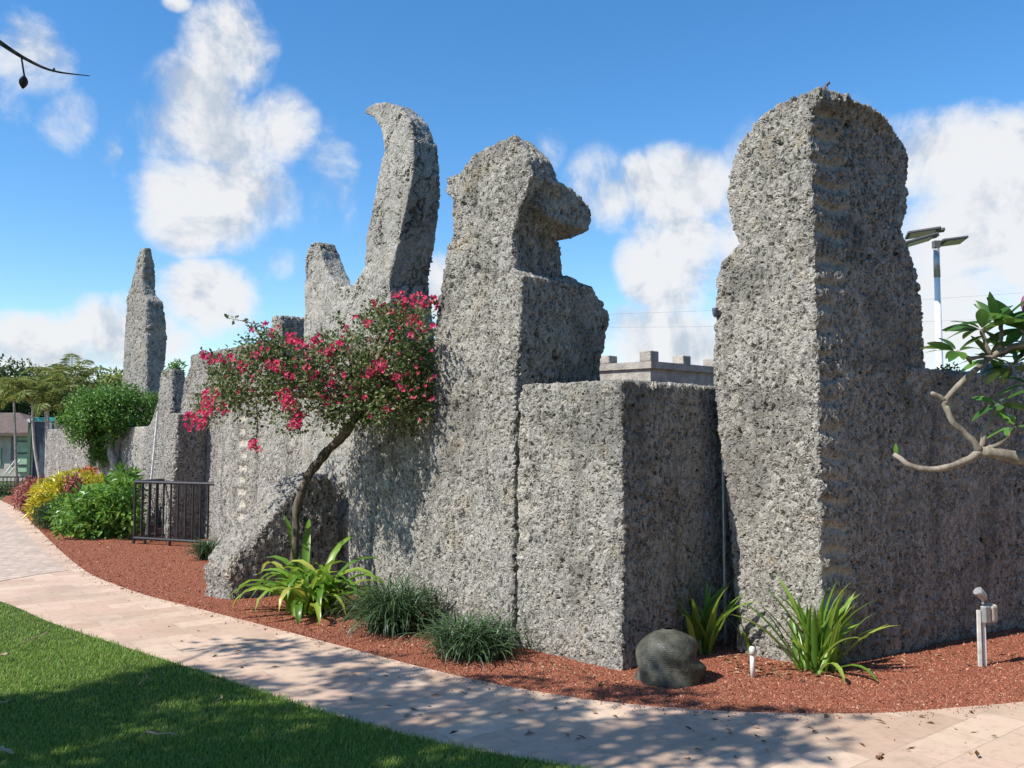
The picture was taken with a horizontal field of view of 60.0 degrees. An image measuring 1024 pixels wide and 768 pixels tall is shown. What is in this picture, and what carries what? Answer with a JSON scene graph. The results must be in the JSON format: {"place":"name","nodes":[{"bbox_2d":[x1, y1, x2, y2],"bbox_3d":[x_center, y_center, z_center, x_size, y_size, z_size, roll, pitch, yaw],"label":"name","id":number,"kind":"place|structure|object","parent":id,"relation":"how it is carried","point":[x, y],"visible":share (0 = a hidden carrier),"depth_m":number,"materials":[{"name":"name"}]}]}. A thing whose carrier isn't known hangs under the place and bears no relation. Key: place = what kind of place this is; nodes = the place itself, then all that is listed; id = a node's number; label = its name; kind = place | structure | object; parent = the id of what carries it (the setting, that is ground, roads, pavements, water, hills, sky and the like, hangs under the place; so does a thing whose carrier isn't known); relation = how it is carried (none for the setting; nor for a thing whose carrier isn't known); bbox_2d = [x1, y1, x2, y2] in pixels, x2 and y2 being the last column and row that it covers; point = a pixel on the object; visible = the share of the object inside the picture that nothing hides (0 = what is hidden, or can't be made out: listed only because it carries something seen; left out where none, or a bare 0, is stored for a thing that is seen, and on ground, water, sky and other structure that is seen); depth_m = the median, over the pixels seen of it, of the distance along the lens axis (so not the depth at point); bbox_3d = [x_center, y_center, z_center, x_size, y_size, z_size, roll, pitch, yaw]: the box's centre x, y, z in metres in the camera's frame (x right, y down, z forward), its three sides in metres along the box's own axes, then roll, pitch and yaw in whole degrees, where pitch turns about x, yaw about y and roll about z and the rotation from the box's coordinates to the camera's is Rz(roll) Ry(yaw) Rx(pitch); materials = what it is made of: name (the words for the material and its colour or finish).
{"place":"outdoors","nodes":[
{"label":"outdoors","id":0,"kind":"place"},
{"bbox_2d":[0,481,21,499],"bbox_3d":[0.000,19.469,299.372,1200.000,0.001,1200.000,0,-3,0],"label":"ground","id":1,"kind":"structure","parent":0,"point":[8,482],"depth_m":31.87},
{"bbox_2d":[0,377,40,485],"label":"palm tree","id":2,"kind":"object","parent":1,"relation":"on","point":[15,438],"visible":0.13,"depth_m":29.90,"materials":[{"name":"green plant"}]},
{"bbox_2d":[0,353,43,416],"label":"broadleaf tree","id":3,"kind":"object","parent":1,"relation":"on","point":[20,406],"visible":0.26,"depth_m":42.04,"materials":[{"name":"green plant"}]},
{"bbox_2d":[0,358,88,419],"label":"broadleaf tree","id":4,"kind":"object","parent":1,"relation":"on","point":[36,375],"visible":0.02,"depth_m":45.24,"materials":[{"name":"green plant"}]},
{"bbox_2d":[39,365,104,423],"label":"broadleaf tree","id":5,"kind":"object","parent":1,"relation":"on","point":[64,394],"visible":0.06,"depth_m":44.40,"materials":[{"name":"green plant"}]},
{"bbox_2d":[82,366,122,401],"bbox_3d":[-17.230,1.560,38.069,2.633,4.729,2.240,0,-3,0],"label":"broadleaf tree","id":6,"kind":"object","parent":1,"relation":"on","point":[109,378],"visible":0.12,"depth_m":37.67,"materials":[{"name":"green plant"}]},
{"bbox_2d":[599,351,714,385],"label":"castle tower","id":7,"kind":"structure","parent":1,"relation":"on","point":[650,367],"depth_m":16.57,"materials":[{"name":"stone"}]},
{"bbox_2d":[905,226,968,369],"bbox_3d":[10.950,-0.587,23.073,2.010,7.209,1.487,0,-3,0],"label":"street lamp","id":8,"kind":"object","parent":1,"relation":"on","point":[920,236],"visible":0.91,"depth_m":23.15,"materials":[{"name":"white metal"}]},
{"bbox_2d":[892,292,1023,471],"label":"plumeria tree","id":9,"kind":"object","parent":1,"relation":"on","point":[999,314],"visible":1,"depth_m":4.30,"materials":[{"name":"green plant"}]},
{"bbox_2d":[0,509,67,580],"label":"cobbled paving","id":10,"kind":"structure","parent":0,"point":[23,553],"depth_m":12.08,"materials":[{"name":"beige stone"}]},
{"bbox_2d":[0,413,70,480],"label":"house","id":11,"kind":"structure","parent":0,"point":[7,467],"depth_m":32.88,"materials":[{"name":"paint"}]},
{"bbox_2d":[10,437,13,465],"bbox_3d":[-18.466,2.500,32.883,0.226,1.074,0.050,0,-3,0],"label":"window","id":12,"kind":"structure","parent":11,"relation":"in","point":[12,438],"depth_m":32.86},
{"bbox_2d":[17,436,27,471],"bbox_3d":[-18.131,2.577,32.847,0.393,1.358,0.113,0,-3,0],"label":"door","id":13,"kind":"structure","parent":11,"relation":"in","point":[21,440],"depth_m":32.82,"materials":[{"name":"green paint"}]},
{"bbox_2d":[0,601,606,767],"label":"lawn","id":14,"kind":"structure","parent":0,"point":[80,644],"depth_m":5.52,"materials":[{"name":"plant"}]},
{"bbox_2d":[0,745,13,753],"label":"dry leaf","id":15,"kind":"object","parent":14,"relation":"on","point":[3,748],"visible":1,"depth_m":4.42,"materials":[{"name":"plant"}]},
{"bbox_2d":[21,631,50,644],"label":"dry leaf","id":16,"kind":"object","parent":14,"relation":"on","point":[35,637],"visible":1,"depth_m":6.89,"materials":[{"name":"brown plant"}]},
{"bbox_2d":[0,40,89,88],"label":"shade tree","id":17,"kind":"object","parent":14,"relation":"on","point":[23,81],"visible":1,"depth_m":3.37,"materials":[{"name":"black plant"}]},
{"bbox_2d":[143,731,176,735],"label":"dry leaf","id":18,"kind":"object","parent":14,"relation":"on","point":[156,733],"visible":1,"depth_m":4.67,"materials":[{"name":"plant"}]},
{"bbox_2d":[0,500,1023,767],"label":"path","id":19,"kind":"structure","parent":0,"point":[326,676],"depth_m":5.22,"materials":[{"name":"beige concrete"}]},
{"bbox_2d":[0,0,1023,381],"label":"sky","id":20,"kind":"structure","parent":0,"point":[225,140],"materials":[{"name":"blue"}]},
{"bbox_2d":[1,487,1023,742],"bbox_3d":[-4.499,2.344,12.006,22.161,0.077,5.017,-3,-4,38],"label":"gravel","id":21,"kind":"structure","parent":0,"point":[853,705],"depth_m":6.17,"materials":[{"name":"brown gravel"}]},
{"bbox_2d":[0,481,17,496],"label":"clipped hedge","id":22,"kind":"object","parent":21,"relation":"on","point":[4,490],"visible":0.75,"depth_m":25.13,"materials":[{"name":"green plant"}]},
{"bbox_2d":[0,476,27,489],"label":"fence","id":23,"kind":"object","parent":21,"relation":"on","point":[14,477],"visible":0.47,"depth_m":27.36,"materials":[{"name":"black metal"}]},
{"bbox_2d":[5,474,44,511],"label":"reddish shrub","id":24,"kind":"object","parent":21,"relation":"on","point":[21,496],"visible":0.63,"depth_m":19.15,"materials":[{"name":"red plant"}]},
{"bbox_2d":[0,376,77,478],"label":"palm tree","id":25,"kind":"object","parent":21,"relation":"on","point":[52,384],"visible":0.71,"depth_m":26.89,"materials":[{"name":"green plant"}]},
{"bbox_2d":[26,417,54,480],"bbox_3d":[-15.898,2.273,29.868,0.866,2.305,0.260,0,-3,0],"label":"teal frame","id":26,"kind":"object","parent":21,"relation":"on","point":[40,435],"visible":0.51,"depth_m":29.94,"materials":[{"name":"paint"}]},
{"bbox_2d":[27,498,62,530],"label":"shrub","id":27,"kind":"object","parent":21,"relation":"on","point":[39,515],"visible":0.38,"depth_m":15.54,"materials":[{"name":"green plant"}]},
{"bbox_2d":[0,363,90,475],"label":"palm tree","id":28,"kind":"object","parent":21,"relation":"on","point":[55,373],"visible":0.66,"depth_m":27.54,"materials":[{"name":"green plant"}]},
{"bbox_2d":[15,379,78,435],"bbox_3d":[-13.955,1.542,26.684,1.804,3.388,2.158,3,-4,-37],"label":"palm tree","id":29,"kind":"object","parent":21,"relation":"on","point":[52,399],"visible":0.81,"depth_m":26.48,"materials":[{"name":"green plant"}]},
{"bbox_2d":[21,465,103,521],"bbox_3d":[-8.684,2.174,17.353,1.695,1.209,2.561,2,-4,-25],"label":"croton shrub","id":30,"kind":"object","parent":21,"relation":"on","point":[44,490],"visible":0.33,"depth_m":16.67,"materials":[{"name":"yellow plant"}]},
{"bbox_2d":[19,353,115,404],"bbox_3d":[-14.447,1.213,28.951,2.915,4.316,2.553,0,-3,0],"label":"palm tree","id":31,"kind":"object","parent":21,"relation":"on","point":[88,372],"visible":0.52,"depth_m":28.92,"materials":[{"name":"green plant"}]},
{"bbox_2d":[45,429,96,480],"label":"coral wall","id":32,"kind":"structure","parent":21,"relation":"on","point":[61,455],"depth_m":25.25,"materials":[{"name":"grey stone"}]},
{"bbox_2d":[57,472,86,495],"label":"reddish shrub","id":33,"kind":"object","parent":21,"relation":"on","point":[69,485],"visible":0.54,"depth_m":16.27,"materials":[{"name":"red plant"}]},
{"bbox_2d":[75,465,98,475],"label":"scarlet shrub","id":34,"kind":"object","parent":21,"relation":"on","point":[88,467],"visible":0.08,"depth_m":18.28,"materials":[{"name":"red plant"}]},
{"bbox_2d":[42,473,147,539],"bbox_3d":[-7.035,2.083,14.966,1.705,1.202,2.794,2,-4,-24],"label":"leafy shrub","id":35,"kind":"object","parent":21,"relation":"on","point":[104,511],"visible":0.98,"depth_m":14.28,"materials":[{"name":"green plant"}]},
{"bbox_2d":[52,380,158,477],"bbox_3d":[-8.824,1.358,19.424,2.350,2.922,1.902,0,-3,0],"label":"round topped tree","id":36,"kind":"object","parent":21,"relation":"on","point":[103,417],"visible":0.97,"depth_m":19.17,"materials":[{"name":"green plant"}]},
{"bbox_2d":[98,460,147,501],"bbox_3d":[-7.035,1.980,16.138,0.919,1.283,1.499,2,-4,-25],"label":"yellow green shrub","id":37,"kind":"object","parent":21,"relation":"on","point":[118,471],"visible":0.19,"depth_m":15.94,"materials":[{"name":"green plant"}]},
{"bbox_2d":[120,426,147,498],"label":"coral slab","id":38,"kind":"structure","parent":21,"relation":"on","point":[131,449],"depth_m":18.94,"materials":[{"name":"grey stone"}]},
{"bbox_2d":[122,248,166,417],"bbox_3d":[-11.760,-0.410,28.422,0.637,7.730,2.099,3,-5,-44],"label":"coral obelisk","id":39,"kind":"object","parent":21,"relation":"on","point":[145,340],"visible":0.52,"depth_m":28.06,"materials":[{"name":"stone"}]},
{"bbox_2d":[145,411,158,534],"bbox_3d":[-5.826,1.472,14.338,0.186,2.064,0.036,0,-3,0],"label":"metal pole","id":40,"kind":"object","parent":21,"relation":"on","point":[154,445],"visible":0.65,"depth_m":14.34,"materials":[{"name":"metal"}]},
{"bbox_2d":[142,369,184,525],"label":"coral slab","id":41,"kind":"structure","parent":21,"relation":"on","point":[171,393],"depth_m":16.62,"materials":[{"name":"grey stone"}]},
{"bbox_2d":[163,358,187,374],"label":"wall plant","id":42,"kind":"object","parent":41,"relation":"on","point":[176,364],"depth_m":16.65,"materials":[{"name":"green plant"}]},
{"bbox_2d":[133,478,214,545],"bbox_3d":[-5.279,1.992,13.682,0.936,1.006,1.976,2,-4,-33],"label":"metal railing","id":43,"kind":"object","parent":21,"relation":"on","point":[149,535],"visible":0.75,"depth_m":13.48,"materials":[{"name":"black metal"}]},
{"bbox_2d":[161,413,208,538],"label":"coral pillar","id":44,"kind":"structure","parent":21,"relation":"on","point":[184,458],"depth_m":14.25,"materials":[{"name":"grey stone"}]},
{"bbox_2d":[183,535,223,559],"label":"grass tuft","id":45,"kind":"object","parent":21,"relation":"on","point":[205,549],"visible":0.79,"depth_m":11.92,"materials":[{"name":"green plant"}]},
{"bbox_2d":[181,343,303,540],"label":"coral wall","id":46,"kind":"structure","parent":21,"relation":"on","point":[197,374],"depth_m":14.41,"materials":[{"name":"grey stone"}]},
{"bbox_2d":[213,396,303,544],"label":"coral wall","id":47,"kind":"structure","parent":21,"relation":"on","point":[246,479],"depth_m":11.93,"materials":[{"name":"grey stone"}]},
{"bbox_2d":[271,315,303,370],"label":"capping block","id":48,"kind":"structure","parent":47,"relation":"on","point":[294,323],"depth_m":11.79,"materials":[{"name":"grey stone"}]},
{"bbox_2d":[203,472,338,599],"bbox_3d":[-2.543,1.685,9.422,1.320,1.425,0.368,2,-4,-30],"label":"leaning rock","id":49,"kind":"object","parent":21,"relation":"on","point":[247,546],"visible":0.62,"depth_m":9.29,"materials":[{"name":"grey stone"}]},
{"bbox_2d":[228,514,388,626],"bbox_3d":[-1.860,1.709,8.374,1.525,0.881,1.330,-2,-4,30],"label":"lily plant","id":50,"kind":"object","parent":21,"relation":"on","point":[299,594],"visible":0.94,"depth_m":8.24,"materials":[{"name":"green plant"}]},
{"bbox_2d":[183,289,445,570],"bbox_3d":[-2.019,0.661,8.495,3.425,3.093,1.327,-1,-4,22],"label":"bougainvillea tree","id":51,"kind":"object","parent":21,"relation":"on","point":[365,381],"visible":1,"depth_m":8.18,"materials":[{"name":"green plant"}]},
{"bbox_2d":[302,102,440,587],"bbox_3d":[-1.520,-0.191,9.905,0.600,5.654,2.080,3,-5,-44],"label":"crescent carving","id":52,"kind":"object","parent":21,"relation":"on","point":[400,236],"visible":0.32,"depth_m":9.49},
{"bbox_2d":[319,568,454,645],"bbox_3d":[-1.008,1.855,7.626,1.275,0.502,1.407,0,-3,0],"label":"grass tuft","id":53,"kind":"object","parent":21,"relation":"on","point":[396,612],"visible":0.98,"depth_m":7.45,"materials":[{"name":"green plant"}]},
{"bbox_2d":[349,370,433,614],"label":"coral block","id":54,"kind":"structure","parent":21,"relation":"on","point":[389,493],"depth_m":8.71,"materials":[{"name":"grey stone"}]},
{"bbox_2d":[396,605,546,668],"bbox_3d":[-0.309,1.869,6.707,1.189,0.364,1.098,0,-3,0],"label":"grass tuft","id":55,"kind":"object","parent":21,"relation":"on","point":[482,639],"visible":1,"depth_m":6.60,"materials":[{"name":"green plant"}]},
{"bbox_2d":[425,135,609,642],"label":"coral pillar","id":56,"kind":"structure","parent":21,"relation":"on","point":[517,310],"depth_m":7.47,"materials":[{"name":"grey stone"}]},
{"bbox_2d":[140,605,1022,760],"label":"leaf litter","id":57,"kind":"object","parent":21,"relation":"on","point":[879,756],"visible":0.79,"depth_m":6.23,"materials":[{"name":"brown plant"}]},
{"bbox_2d":[516,379,737,670],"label":"coral block","id":58,"kind":"structure","parent":21,"relation":"on","point":[619,521],"depth_m":6.67,"materials":[{"name":"grey stone"}]},
{"bbox_2d":[634,628,706,688],"bbox_3d":[1.068,1.839,6.037,0.443,0.345,0.419,2,-4,-32],"label":"rock speaker","id":59,"kind":"object","parent":21,"relation":"on","point":[666,658],"visible":1,"depth_m":5.88},
{"bbox_2d":[669,579,758,655],"bbox_3d":[1.454,1.767,6.702,0.765,0.567,0.644,-3,-5,41],"label":"strap leaf plant","id":60,"kind":"object","parent":21,"relation":"on","point":[698,625],"visible":0.89,"depth_m":6.72,"materials":[{"name":"green plant"}]},
{"bbox_2d":[720,451,726,643],"bbox_3d":[1.697,1.315,7.095,0.040,1.555,0.040,0,-3,0],"label":"conduit pipe","id":61,"kind":"object","parent":21,"relation":"on","point":[724,549],"visible":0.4,"depth_m":7.09,"materials":[{"name":"grey metal"}]},
{"bbox_2d":[727,607,756,652],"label":"strap leaf plant","id":62,"kind":"object","parent":21,"relation":"on","point":[747,644],"visible":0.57,"depth_m":6.71,"materials":[{"name":"green plant"}]},
{"bbox_2d":[749,646,755,677],"bbox_3d":[1.651,1.919,6.090,0.042,0.230,0.044,0,-3,0],"label":"sprinkler","id":63,"kind":"object","parent":21,"relation":"on","point":[752,651],"visible":0.87,"depth_m":6.08,"materials":[{"name":"white paint"}]},
{"bbox_2d":[731,575,897,684],"bbox_3d":[2.091,1.698,6.212,1.106,0.646,0.864,2,-4,-34],"label":"strap leaf plant","id":64,"kind":"object","parent":21,"relation":"on","point":[816,650],"visible":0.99,"depth_m":6.22,"materials":[{"name":"green plant"}]},
{"bbox_2d":[712,86,929,666],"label":"coral pillar","id":65,"kind":"structure","parent":21,"relation":"on","point":[818,353],"depth_m":6.71,"materials":[{"name":"grey stone"}]},
{"bbox_2d":[712,308,717,316],"bbox_3d":[1.609,-0.566,7.026,0.047,0.075,0.048,0,-3,0],"label":"wall light","id":66,"kind":"object","parent":65,"relation":"attached to","point":[714,311],"visible":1,"depth_m":7.01,"materials":[{"name":"grey metal"}]},
{"bbox_2d":[905,367,1017,644],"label":"coral wall","id":67,"kind":"structure","parent":21,"relation":"on","point":[971,507],"depth_m":7.32,"materials":[{"name":"grey stone"}]},
{"bbox_2d":[935,361,968,371],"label":"wall plant","id":68,"kind":"object","parent":67,"relation":"on","point":[948,366],"depth_m":7.84,"materials":[{"name":"green plant"}]},
{"bbox_2d":[973,587,997,666],"bbox_3d":[3.428,1.751,6.413,0.192,0.564,0.076,2,-4,-26],"label":"garden light","id":69,"kind":"object","parent":21,"relation":"on","point":[986,613],"visible":1,"depth_m":6.39,"materials":[{"name":"plastic"}]},
{"bbox_2d":[980,361,1023,627],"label":"coral wall","id":70,"kind":"structure","parent":21,"relation":"on","point":[1019,524],"depth_m":7.71,"materials":[{"name":"grey stone"}]},
{"bbox_2d":[626,293,1014,313],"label":"power line","id":71,"kind":"object","parent":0,"point":[711,310],"visible":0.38,"depth_m":60.40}
]}

